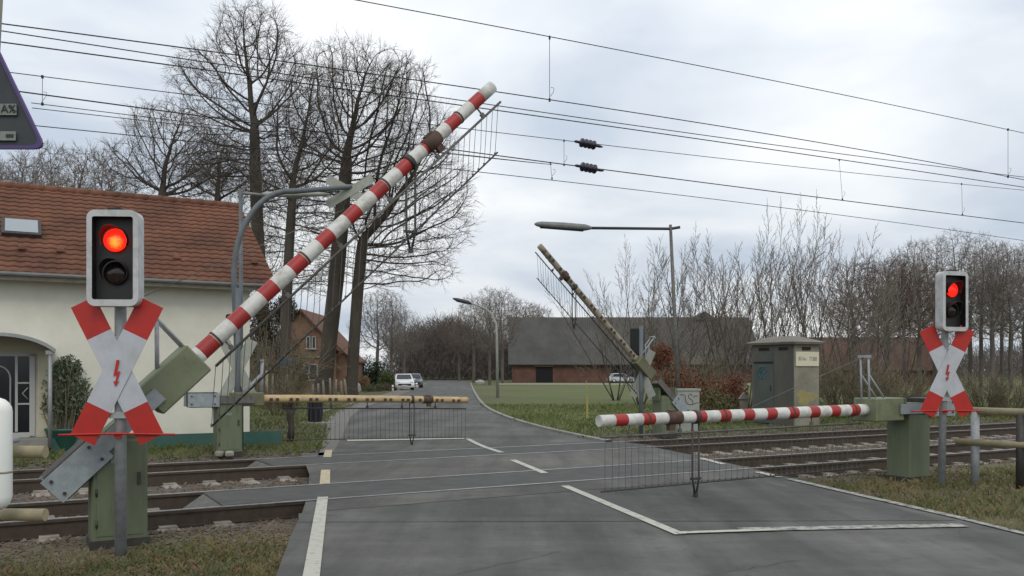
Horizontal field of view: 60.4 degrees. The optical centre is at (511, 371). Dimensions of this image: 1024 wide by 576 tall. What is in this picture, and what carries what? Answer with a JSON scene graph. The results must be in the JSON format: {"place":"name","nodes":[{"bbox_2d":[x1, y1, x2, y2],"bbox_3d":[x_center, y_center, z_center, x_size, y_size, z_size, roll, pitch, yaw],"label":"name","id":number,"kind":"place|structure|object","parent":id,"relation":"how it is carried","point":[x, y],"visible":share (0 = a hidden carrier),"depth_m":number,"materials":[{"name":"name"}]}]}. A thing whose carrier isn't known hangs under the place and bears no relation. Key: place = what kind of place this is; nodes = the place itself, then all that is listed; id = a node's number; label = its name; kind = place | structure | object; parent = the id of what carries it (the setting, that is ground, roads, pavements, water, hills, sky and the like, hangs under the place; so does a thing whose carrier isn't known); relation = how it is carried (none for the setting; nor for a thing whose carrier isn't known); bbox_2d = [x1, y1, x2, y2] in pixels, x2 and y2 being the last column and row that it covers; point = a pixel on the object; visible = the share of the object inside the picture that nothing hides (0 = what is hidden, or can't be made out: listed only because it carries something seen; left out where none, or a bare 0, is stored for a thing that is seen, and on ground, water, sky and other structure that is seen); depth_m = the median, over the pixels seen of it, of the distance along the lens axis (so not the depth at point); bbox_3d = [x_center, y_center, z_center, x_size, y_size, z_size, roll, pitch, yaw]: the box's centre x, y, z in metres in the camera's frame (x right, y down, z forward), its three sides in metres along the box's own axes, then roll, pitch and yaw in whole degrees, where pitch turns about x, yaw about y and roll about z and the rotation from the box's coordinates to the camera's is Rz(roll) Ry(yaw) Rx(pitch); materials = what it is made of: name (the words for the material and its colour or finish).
{"place":"outdoors","nodes":[
{"label":"outdoors","id":0,"kind":"place"},
{"bbox_2d":[317,383,425,456],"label":"path","id":1,"kind":"structure","parent":0,"point":[339,426],"depth_m":29.26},
{"bbox_2d":[1,30,1021,176],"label":"overhead wire","id":2,"kind":"object","parent":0,"point":[451,98],"visible":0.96,"depth_m":17.09,"materials":[{"name":"grey"}]},
{"bbox_2d":[0,373,1023,575],"bbox_3d":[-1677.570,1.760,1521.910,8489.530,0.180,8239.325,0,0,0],"label":"ground","id":3,"kind":"structure","parent":0,"point":[560,395],"depth_m":23.71,"materials":[{"name":"green plant"}]},
{"bbox_2d":[0,0,43,149],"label":"warning sign","id":4,"kind":"object","parent":3,"relation":"on","point":[19,130],"visible":1,"depth_m":3.30,"materials":[{"name":"blue"}]},
{"bbox_2d":[0,446,48,520],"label":"railing","id":5,"kind":"object","parent":3,"relation":"on","point":[22,514],"visible":1,"depth_m":6.47,"materials":[{"name":"metal"}]},
{"bbox_2d":[0,398,19,509],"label":"marker tube","id":6,"kind":"object","parent":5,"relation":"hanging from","point":[7,440],"visible":1,"depth_m":6.21,"materials":[{"name":"white plastic"}]},
{"bbox_2d":[0,150,72,186],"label":"bare tree","id":7,"kind":"object","parent":3,"relation":"on","point":[7,177],"visible":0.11,"depth_m":87.24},
{"bbox_2d":[2,139,92,189],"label":"bare tree","id":8,"kind":"object","parent":3,"relation":"on","point":[42,158],"visible":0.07,"depth_m":90.40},
{"bbox_2d":[44,428,76,449],"bbox_3d":[-9.486,1.420,18.700,0.820,0.460,0.808,0,0,0],"label":"plant pot","id":9,"kind":"object","parent":3,"relation":"on","point":[66,442],"visible":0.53,"depth_m":18.39,"materials":[{"name":"teal"}]},
{"bbox_2d":[40,354,92,428],"bbox_3d":[-9.481,0.657,18.705,1.161,2.101,0.811,0,0,0],"label":"potted shrub","id":10,"kind":"object","parent":9,"relation":"in","point":[68,401],"visible":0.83,"depth_m":18.62,"materials":[{"name":"green plant"}]},
{"bbox_2d":[21,138,136,191],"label":"bare tree","id":11,"kind":"object","parent":3,"relation":"on","point":[61,183],"visible":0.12,"depth_m":84.78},
{"bbox_2d":[58,144,145,193],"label":"bare tree","id":12,"kind":"object","parent":3,"relation":"on","point":[105,150],"visible":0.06,"depth_m":89.37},
{"bbox_2d":[58,207,175,556],"bbox_3d":[-3.612,0.129,8.031,1.041,3.242,0.342,0,0,-4],"label":"crossing signal","id":13,"kind":"object","parent":3,"relation":"on","point":[115,257],"visible":1,"depth_m":8.05,"materials":[{"name":"white paint"}]},
{"bbox_2d":[0,181,272,450],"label":"white house","id":14,"kind":"structure","parent":3,"relation":"on","point":[42,260],"depth_m":19.94,"materials":[{"name":"paint"}]},
{"bbox_2d":[0,532,289,575],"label":"grass tufts","id":15,"kind":"object","parent":3,"relation":"on","point":[202,557],"visible":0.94,"depth_m":7.76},
{"bbox_2d":[92,90,235,199],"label":"bare tree","id":16,"kind":"object","parent":3,"relation":"on","point":[163,187],"visible":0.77,"depth_m":62.00,"materials":[{"name":"brown plant"}]},
{"bbox_2d":[51,431,281,452],"bbox_3d":[-7.517,1.530,19.519,4.800,0.300,0.050,0,0,-29],"label":"green edging","id":17,"kind":"object","parent":3,"relation":"on","point":[260,437],"visible":0.43,"depth_m":19.79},
{"bbox_2d":[171,123,272,201],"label":"bare tree","id":18,"kind":"object","parent":3,"relation":"on","point":[219,197],"visible":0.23,"depth_m":67.99,"materials":[{"name":"brown plant"}]},
{"bbox_2d":[219,288,256,394],"bbox_3d":[-5.735,0.000,18.420,0.747,3.500,0.273,0,0,7],"label":"crossing signal","id":19,"kind":"object","parent":3,"relation":"on","point":[239,360],"visible":0.53,"depth_m":18.39,"materials":[{"name":"grey metal"}]},
{"bbox_2d":[162,0,324,371],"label":"bare tree","id":20,"kind":"object","parent":3,"relation":"on","point":[254,138],"visible":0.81,"depth_m":51.68,"materials":[{"name":"brown plant"}]},
{"bbox_2d":[205,165,294,301],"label":"bare tree","id":21,"kind":"object","parent":3,"relation":"on","point":[276,257],"visible":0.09,"depth_m":92.49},
{"bbox_2d":[39,81,500,550],"bbox_3d":[-2.300,-0.895,9.547,4.976,5.251,0.545,0,0,-29],"label":"crossing barrier","id":22,"kind":"object","parent":3,"relation":"on","point":[174,377],"visible":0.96,"depth_m":8.97,"materials":[{"name":"metal"}]},
{"bbox_2d":[250,296,308,394],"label":"round bush","id":23,"kind":"object","parent":3,"relation":"on","point":[257,318],"visible":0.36,"depth_m":49.82,"materials":[{"name":"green plant"}]},
{"bbox_2d":[239,188,329,447],"bbox_3d":[-5.042,-1.140,19.532,1.987,5.781,0.135,0,0,-15],"label":"street lamp","id":24,"kind":"object","parent":3,"relation":"on","point":[312,194],"visible":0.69,"depth_m":19.28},
{"bbox_2d":[250,369,324,415],"bbox_3d":[-9.068,0.783,33.978,2.585,1.966,2.830,0,0,-41],"label":"shrub","id":25,"kind":"object","parent":3,"relation":"on","point":[271,389],"visible":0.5,"depth_m":33.86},
{"bbox_2d":[229,48,359,394],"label":"bare tree","id":26,"kind":"object","parent":3,"relation":"on","point":[292,206],"visible":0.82,"depth_m":46.82,"materials":[{"name":"brown plant"}]},
{"bbox_2d":[250,321,350,406],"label":"shrub","id":27,"kind":"object","parent":3,"relation":"on","point":[300,363],"visible":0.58,"depth_m":41.49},
{"bbox_2d":[231,174,374,391],"bbox_3d":[-4.585,-1.356,19.423,3.198,6.211,0.640,0,0,-27],"label":"mast with cross","id":28,"kind":"object","parent":3,"relation":"on","point":[349,190],"visible":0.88,"depth_m":19.23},
{"bbox_2d":[271,309,366,391],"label":"brick house","id":29,"kind":"structure","parent":3,"relation":"on","point":[313,338],"depth_m":75.00,"materials":[{"name":"red brick"}]},
{"bbox_2d":[184,359,468,457],"bbox_3d":[-3.776,0.735,19.086,6.262,1.990,0.545,0,0,-29],"label":"crossing barrier","id":30,"kind":"object","parent":3,"relation":"on","point":[227,431],"visible":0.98,"depth_m":18.34,"materials":[{"name":"metal"}]},
{"bbox_2d":[272,23,424,394],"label":"bare tree","id":31,"kind":"object","parent":3,"relation":"on","point":[330,325],"visible":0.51,"depth_m":59.55,"materials":[{"name":"brown plant"}]},
{"bbox_2d":[345,288,405,384],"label":"bare tree","id":32,"kind":"object","parent":3,"relation":"on","point":[377,317],"visible":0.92,"depth_m":104.79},
{"bbox_2d":[362,355,389,385],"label":"evergreen bush","id":33,"kind":"object","parent":3,"relation":"on","point":[375,366],"visible":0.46,"depth_m":81.68,"materials":[{"name":"green plant"}]},
{"bbox_2d":[369,292,407,378],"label":"bare tree","id":34,"kind":"object","parent":3,"relation":"on","point":[391,351],"visible":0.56,"depth_m":119.87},
{"bbox_2d":[310,49,485,394],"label":"bare tree","id":35,"kind":"object","parent":3,"relation":"on","point":[351,377],"visible":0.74,"depth_m":59.62,"materials":[{"name":"brown plant"}]},
{"bbox_2d":[389,310,423,373],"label":"bare tree","id":36,"kind":"object","parent":3,"relation":"on","point":[410,342],"visible":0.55,"depth_m":149.82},
{"bbox_2d":[379,309,511,379],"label":"woodland","id":37,"kind":"object","parent":3,"relation":"on","point":[428,364],"visible":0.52,"depth_m":180.00,"materials":[{"name":"plant"}]},
{"bbox_2d":[439,311,476,380],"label":"bare tree","id":38,"kind":"object","parent":3,"relation":"on","point":[458,347],"visible":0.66,"depth_m":159.42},
{"bbox_2d":[446,295,499,382],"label":"bare tree","id":39,"kind":"object","parent":3,"relation":"on","point":[473,337],"visible":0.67,"depth_m":134.79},
{"bbox_2d":[465,286,508,384],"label":"bare tree","id":40,"kind":"object","parent":3,"relation":"on","point":[490,337],"visible":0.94,"depth_m":111.71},
{"bbox_2d":[482,287,523,383],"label":"bare tree","id":41,"kind":"object","parent":3,"relation":"on","point":[507,317],"visible":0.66,"depth_m":124.70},
{"bbox_2d":[0,419,1015,546],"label":"ballast stones","id":42,"kind":"object","parent":3,"relation":"on","point":[84,496],"visible":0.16,"depth_m":14.85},
{"bbox_2d":[0,440,1015,543],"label":"railway track","id":43,"kind":"structure","parent":3,"relation":"on","point":[160,517],"depth_m":11.62,"materials":[{"name":"metal"}]},
{"bbox_2d":[0,469,1023,575],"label":"gravel","id":44,"kind":"structure","parent":3,"relation":"on","point":[263,529],"depth_m":8.73,"materials":[{"name":"gravel"}]},
{"bbox_2d":[13,423,1015,496],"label":"railway track","id":45,"kind":"structure","parent":3,"relation":"on","point":[174,474],"depth_m":19.34,"materials":[{"name":"metal"}]},
{"bbox_2d":[13,402,1023,468],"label":"grass tufts","id":46,"kind":"object","parent":3,"relation":"on","point":[542,417],"visible":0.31,"depth_m":27.58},
{"bbox_2d":[471,383,611,441],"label":"kerb","id":47,"kind":"structure","parent":3,"relation":"on","point":[548,428],"depth_m":25.84,"materials":[{"name":"concrete"}]},
{"bbox_2d":[541,247,666,400],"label":"young tree","id":48,"kind":"object","parent":3,"relation":"on","point":[607,372],"visible":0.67,"depth_m":51.75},
{"bbox_2d":[534,221,679,388],"bbox_3d":[2.844,-1.300,25.686,4.434,6.106,0.212,0,0,-8],"label":"street lamp","id":49,"kind":"object","parent":3,"relation":"on","point":[564,226],"visible":0.97,"depth_m":25.94,"materials":[{"name":"metal"}]},
{"bbox_2d":[535,244,689,437],"bbox_3d":[2.591,-0.699,22.492,4.665,4.857,0.545,0,0,-29],"label":"crossing barrier","id":50,"kind":"object","parent":3,"relation":"on","point":[665,398],"visible":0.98,"depth_m":22.65,"materials":[{"name":"metal"}]},
{"bbox_2d":[508,312,754,382],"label":"barn","id":51,"kind":"structure","parent":3,"relation":"on","point":[538,353],"depth_m":141.98,"materials":[{"name":"brick"}]},
{"bbox_2d":[629,326,655,438],"bbox_3d":[3.405,0.275,22.957,0.785,2.950,0.255,0,0,38],"label":"crossing signal","id":52,"kind":"object","parent":3,"relation":"on","point":[637,341],"visible":0.84,"depth_m":22.87,"materials":[{"name":"black plastic"}]},
{"bbox_2d":[583,235,717,405],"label":"young tree","id":53,"kind":"object","parent":3,"relation":"on","point":[650,345],"visible":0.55,"depth_m":44.03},
{"bbox_2d":[644,342,704,402],"bbox_3d":[5.745,0.335,31.004,2.119,2.775,1.454,0,0,0],"label":"russet bush","id":54,"kind":"object","parent":3,"relation":"on","point":[663,351],"visible":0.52,"depth_m":30.93,"materials":[{"name":"brown plant"}]},
{"bbox_2d":[676,388,700,431],"bbox_3d":[4.853,1.073,24.600,0.720,1.215,0.460,0,0,-14],"label":"cable box","id":55,"kind":"object","parent":3,"relation":"on","point":[689,397],"visible":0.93,"depth_m":24.41,"materials":[{"name":"grey"}]},
{"bbox_2d":[632,238,750,384],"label":"young tree","id":56,"kind":"object","parent":3,"relation":"on","point":[683,288],"visible":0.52,"depth_m":46.18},
{"bbox_2d":[654,341,751,409],"bbox_3d":[7.473,0.253,35.955,4.082,3.105,4.467,0,0,-13],"label":"shrub","id":57,"kind":"object","parent":3,"relation":"on","point":[710,367],"visible":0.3,"depth_m":35.90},
{"bbox_2d":[640,224,769,383],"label":"young tree","id":58,"kind":"object","parent":3,"relation":"on","point":[706,313],"visible":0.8,"depth_m":41.52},
{"bbox_2d":[684,373,749,410],"bbox_3d":[7.006,0.863,30.488,2.614,1.712,1.453,0,0,0],"label":"russet bush","id":59,"kind":"object","parent":3,"relation":"on","point":[732,386],"visible":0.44,"depth_m":30.38,"materials":[{"name":"brown plant"}]},
{"bbox_2d":[699,386,739,423],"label":"olive bush","id":60,"kind":"object","parent":3,"relation":"on","point":[728,402],"visible":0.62,"depth_m":28.62,"materials":[{"name":"green plant"}]},
{"bbox_2d":[685,207,778,406],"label":"young tree","id":61,"kind":"object","parent":3,"relation":"on","point":[723,326],"visible":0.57,"depth_m":40.86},
{"bbox_2d":[669,231,805,392],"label":"young tree","id":62,"kind":"object","parent":3,"relation":"on","point":[713,316],"visible":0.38,"depth_m":47.06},
{"bbox_2d":[699,201,792,408],"bbox_3d":[10.549,-3.144,39.854,3.195,9.912,5.969,0,0,43],"label":"young tree","id":63,"kind":"object","parent":3,"relation":"on","point":[735,327],"visible":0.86,"depth_m":39.89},
{"bbox_2d":[704,193,828,376],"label":"young tree","id":64,"kind":"object","parent":3,"relation":"on","point":[783,316],"visible":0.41,"depth_m":42.42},
{"bbox_2d":[595,355,954,496],"bbox_3d":[3.978,0.739,12.473,6.731,1.983,0.545,0,0,-30],"label":"crossing barrier","id":65,"kind":"object","parent":3,"relation":"on","point":[908,443],"visible":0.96,"depth_m":12.87,"materials":[{"name":"metal"}]},
{"bbox_2d":[745,336,826,427],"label":"relay shed","id":66,"kind":"structure","parent":3,"relation":"on","point":[781,364],"depth_m":27.02,"materials":[{"name":"concrete"}]},
{"bbox_2d":[754,353,772,423],"bbox_3d":[7.897,0.500,27.638,0.055,2.200,0.800,0,0,-29],"label":"door","id":67,"kind":"structure","parent":66,"relation":"in","point":[763,387],"depth_m":27.60,"materials":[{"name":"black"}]},
{"bbox_2d":[744,189,830,340],"bbox_3d":[12.080,-3.243,38.821,3.260,10.114,6.091,0,0,33],"label":"young tree","id":68,"kind":"object","parent":3,"relation":"on","point":[761,314],"visible":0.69,"depth_m":39.11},
{"bbox_2d":[770,207,875,391],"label":"young tree","id":69,"kind":"object","parent":3,"relation":"on","point":[823,312],"visible":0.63,"depth_m":40.09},
{"bbox_2d":[777,214,910,404],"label":"young tree","id":70,"kind":"object","parent":3,"relation":"on","point":[855,306],"visible":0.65,"depth_m":42.00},
{"bbox_2d":[798,228,900,403],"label":"young tree","id":71,"kind":"object","parent":3,"relation":"on","point":[868,338],"visible":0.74,"depth_m":43.98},
{"bbox_2d":[813,251,898,396],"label":"bare tree","id":72,"kind":"object","parent":3,"relation":"on","point":[870,288],"visible":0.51,"depth_m":57.53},
{"bbox_2d":[819,348,911,418],"bbox_3d":[12.024,0.446,32.013,3.872,2.691,3.538,0,0,-18],"label":"shrub","id":73,"kind":"object","parent":3,"relation":"on","point":[822,389],"visible":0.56,"depth_m":31.52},
{"bbox_2d":[830,228,905,396],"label":"young tree","id":74,"kind":"object","parent":3,"relation":"on","point":[884,341],"visible":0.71,"depth_m":45.75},
{"bbox_2d":[810,337,937,384],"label":"woodland","id":75,"kind":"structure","parent":3,"relation":"on","point":[925,359],"depth_m":113.35,"materials":[{"name":"plant"}]},
{"bbox_2d":[830,355,931,404],"bbox_3d":[12.629,0.590,30.965,3.130,2.381,3.425,0,0,-4],"label":"shrub","id":76,"kind":"object","parent":3,"relation":"on","point":[888,392],"visible":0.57,"depth_m":30.78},
{"bbox_2d":[830,248,934,388],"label":"bare tree","id":77,"kind":"object","parent":3,"relation":"on","point":[891,266],"visible":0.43,"depth_m":61.52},
{"bbox_2d":[844,235,977,397],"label":"young tree","id":78,"kind":"object","parent":3,"relation":"on","point":[909,341],"visible":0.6,"depth_m":49.92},
{"bbox_2d":[878,237,949,339],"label":"bare tree","id":79,"kind":"object","parent":3,"relation":"on","point":[929,262],"visible":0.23,"depth_m":89.91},
{"bbox_2d":[805,460,1023,530],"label":"grass tufts","id":80,"kind":"object","parent":3,"relation":"on","point":[941,501],"visible":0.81,"depth_m":12.29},
{"bbox_2d":[877,260,954,395],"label":"bare tree","id":81,"kind":"object","parent":3,"relation":"on","point":[919,353],"visible":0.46,"depth_m":59.86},
{"bbox_2d":[865,362,969,397],"bbox_3d":[14.709,0.638,32.967,2.994,2.277,3.276,0,0,-16],"label":"shrub","id":82,"kind":"object","parent":3,"relation":"on","point":[917,390],"visible":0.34,"depth_m":32.83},
{"bbox_2d":[914,234,959,383],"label":"bare tree","id":83,"kind":"object","parent":3,"relation":"on","point":[933,364],"visible":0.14,"depth_m":103.87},
{"bbox_2d":[911,270,980,487],"bbox_3d":[6.360,0.130,12.874,1.041,3.243,0.338,0,0,-3],"label":"crossing signal","id":84,"kind":"object","parent":3,"relation":"on","point":[951,300],"visible":0.98,"depth_m":12.89,"materials":[{"name":"white paint"}]},
{"bbox_2d":[931,227,989,376],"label":"bare tree","id":85,"kind":"object","parent":3,"relation":"on","point":[962,253],"visible":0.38,"depth_m":91.63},
{"bbox_2d":[936,330,1021,381],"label":"woodland","id":86,"kind":"object","parent":3,"relation":"on","point":[1017,363],"visible":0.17,"depth_m":165.73,"materials":[{"name":"plant"}]},
{"bbox_2d":[957,232,1011,387],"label":"bare tree","id":87,"kind":"object","parent":3,"relation":"on","point":[981,347],"visible":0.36,"depth_m":94.85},
{"bbox_2d":[947,369,1023,415],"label":"shrub","id":88,"kind":"object","parent":3,"relation":"on","point":[974,392],"visible":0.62,"depth_m":33.80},
{"bbox_2d":[955,407,1023,489],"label":"railing","id":89,"kind":"object","parent":3,"relation":"on","point":[975,442],"visible":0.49,"depth_m":12.90,"materials":[{"name":"metal"}]},
{"bbox_2d":[968,239,1023,388],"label":"bare tree","id":90,"kind":"object","parent":3,"relation":"on","point":[992,326],"visible":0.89,"depth_m":87.57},
{"bbox_2d":[970,368,1023,416],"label":"shrub","id":91,"kind":"object","parent":3,"relation":"on","point":[1003,398],"visible":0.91,"depth_m":32.93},
{"bbox_2d":[972,246,1023,386],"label":"bare tree","id":92,"kind":"object","parent":3,"relation":"on","point":[1010,352],"visible":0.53,"depth_m":92.82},
{"bbox_2d":[984,245,1023,386],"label":"bare tree","id":93,"kind":"object","parent":3,"relation":"on","point":[1013,265],"visible":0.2,"depth_m":99.99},
{"bbox_2d":[0,0,1023,372],"label":"sky","id":94,"kind":"structure","parent":0,"point":[960,59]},
{"bbox_2d":[1,41,1023,187],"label":"overhead wire","id":95,"kind":"object","parent":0,"point":[456,104],"visible":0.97,"depth_m":17.45,"materials":[{"name":"grey"}]},
{"bbox_2d":[10,72,1018,189],"bbox_3d":[8.945,-5.564,24.057,67.209,1.544,0.014,0,0,-29],"label":"overhead wire","id":96,"kind":"object","parent":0,"point":[461,128],"visible":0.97,"depth_m":17.91,"materials":[{"name":"grey"}]},
{"bbox_2d":[19,91,1022,222],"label":"overhead wire","id":97,"kind":"object","parent":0,"point":[463,151],"visible":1,"depth_m":17.55,"materials":[{"name":"grey"}]},
{"bbox_2d":[31,102,551,164],"bbox_3d":[-3.482,-4.461,16.794,9.994,0.159,0.013,0,0,-29],"label":"overhead wire","id":98,"kind":"object","parent":97,"relation":"attached to","point":[268,131],"visible":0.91,"depth_m":16.12,"materials":[{"name":"grey"}]},
{"bbox_2d":[36,125,1023,240],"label":"overhead wire","id":99,"kind":"object","parent":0,"point":[480,172],"visible":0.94,"depth_m":17.95,"materials":[{"name":"grey"}]},
{"bbox_2d":[276,380,1023,575],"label":"road","id":100,"kind":"structure","parent":0,"point":[612,548],"depth_m":8.52,"materials":[{"name":"asphalt"}]},
{"bbox_2d":[303,497,327,575],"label":"road marking","id":101,"kind":"object","parent":100,"relation":"on","point":[312,566],"visible":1,"depth_m":8.50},
{"bbox_2d":[302,440,746,509],"bbox_3d":[-0.242,1.646,15.804,6.694,0.001,9.301,0,0,-15],"label":"crossing surface","id":102,"kind":"object","parent":100,"relation":"on","point":[364,471],"visible":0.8,"depth_m":14.71,"materials":[{"name":"concrete"}]},
{"bbox_2d":[256,442,654,465],"bbox_3d":[-0.774,1.642,18.029,8.500,0.001,1.320,0,0,-29],"label":"crossing panel","id":103,"kind":"object","parent":102,"relation":"on","point":[381,456],"visible":1,"depth_m":17.73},
{"bbox_2d":[204,463,718,504],"bbox_3d":[-0.351,1.642,13.393,8.100,0.001,1.320,0,0,-29],"label":"crossing panel","id":104,"kind":"object","parent":102,"relation":"on","point":[309,492],"visible":1,"depth_m":12.96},
{"bbox_2d":[257,463,711,502],"bbox_3d":[-0.133,1.641,13.515,7.400,0.001,1.609,0,0,-29],"label":"flange groove","id":105,"kind":"object","parent":102,"relation":"on","point":[471,487],"visible":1,"depth_m":13.06},
{"bbox_2d":[563,485,685,533],"bbox_3d":[1.234,1.638,10.795,0.125,0.001,3.911,0,0,-14],"label":"road marking","id":106,"kind":"object","parent":100,"relation":"on","point":[643,518],"visible":1,"depth_m":10.33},
{"bbox_2d":[298,479,951,521],"bbox_3d":[1.224,1.646,11.639,7.416,0.001,3.969,0,0,0],"label":"asphalt patch","id":107,"kind":"object","parent":100,"relation":"on","point":[741,500],"visible":0.8,"depth_m":10.61,"materials":[{"name":"asphalt"}]},
{"bbox_2d":[738,523,969,530],"bbox_3d":[3.609,1.638,9.298,2.482,0.001,0.200,0,0,-6],"label":"road marking","id":108,"kind":"object","parent":100,"relation":"on","point":[868,526],"visible":1,"depth_m":9.33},
{"bbox_2d":[785,478,1023,533],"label":"road marking","id":109,"kind":"object","parent":100,"relation":"on","point":[928,510],"visible":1,"depth_m":10.72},
{"bbox_2d":[356,0,1022,132],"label":"overhead wire","id":110,"kind":"object","parent":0,"point":[663,58],"visible":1,"depth_m":14.91,"materials":[{"name":"grey"}]},
{"bbox_2d":[549,36,553,101],"bbox_3d":[0.624,-4.797,13.923,0.089,1.037,0.030,0,0,0],"label":"wire dropper","id":111,"kind":"object","parent":110,"relation":"hanging from","point":[549,71],"visible":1,"depth_m":13.92,"materials":[{"name":"grey"}]},
{"bbox_2d":[2,23,1023,179],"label":"overhead wire","id":112,"kind":"object","parent":111,"relation":"hanging from","point":[457,86],"visible":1,"depth_m":12.86,"materials":[{"name":"grey"}]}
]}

